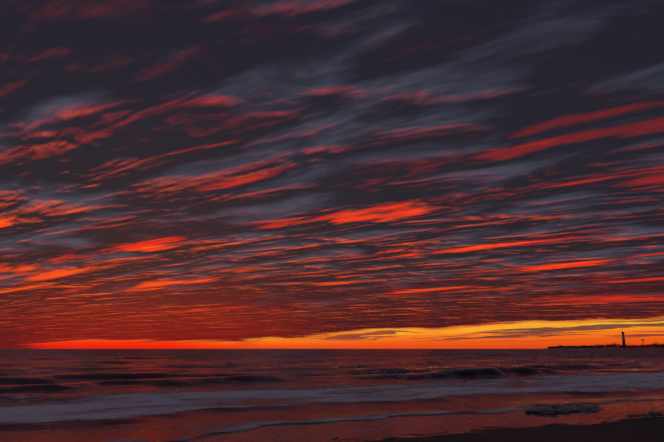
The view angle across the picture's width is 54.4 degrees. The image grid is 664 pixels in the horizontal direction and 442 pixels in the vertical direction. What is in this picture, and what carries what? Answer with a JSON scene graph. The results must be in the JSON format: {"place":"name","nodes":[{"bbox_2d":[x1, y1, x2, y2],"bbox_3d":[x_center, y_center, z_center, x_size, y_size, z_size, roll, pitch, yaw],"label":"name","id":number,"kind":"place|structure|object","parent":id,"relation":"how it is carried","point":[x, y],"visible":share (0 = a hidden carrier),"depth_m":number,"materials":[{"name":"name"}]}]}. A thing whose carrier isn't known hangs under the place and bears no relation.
{"place":"outdoors","nodes":[
{"label":"outdoors","id":0,"kind":"place"},
{"bbox_2d":[0,347,663,441],"bbox_3d":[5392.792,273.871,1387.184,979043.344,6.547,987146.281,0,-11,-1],"label":"sea water","id":1,"kind":"structure","parent":0,"point":[120,395],"depth_m":32.84,"materials":[{"name":"black liquid"}]},
{"bbox_2d":[0,0,663,348],"label":"sky","id":2,"kind":"structure","parent":0,"point":[175,174],"materials":[{"name":"multicoloured"}]},
{"bbox_2d":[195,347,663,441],"bbox_3d":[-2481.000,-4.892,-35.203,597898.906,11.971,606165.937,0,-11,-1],"label":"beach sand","id":3,"kind":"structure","parent":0,"point":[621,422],"depth_m":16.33,"materials":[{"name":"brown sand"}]},
{"bbox_2d":[524,404,602,412],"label":"rocks","id":4,"kind":"object","parent":3,"relation":"on","point":[562,408],"visible":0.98,"depth_m":21.08,"materials":[{"name":"grey stone"}]},
{"bbox_2d":[640,411,663,418],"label":"rocks","id":5,"kind":"object","parent":3,"relation":"on","point":[651,413],"visible":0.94,"depth_m":18.92,"materials":[{"name":"grey stone"}]},
{"bbox_2d":[547,342,663,347],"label":"headland trees","id":6,"kind":"object","parent":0,"point":[654,345],"visible":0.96,"depth_m":1583.97,"materials":[{"name":"brown plant"}]},
{"bbox_2d":[621,329,625,347],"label":"lighthouse","id":7,"kind":"object","parent":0,"point":[623,340],"visible":0.9,"depth_m":1543.96,"materials":[{"name":"black metal"}]}
]}

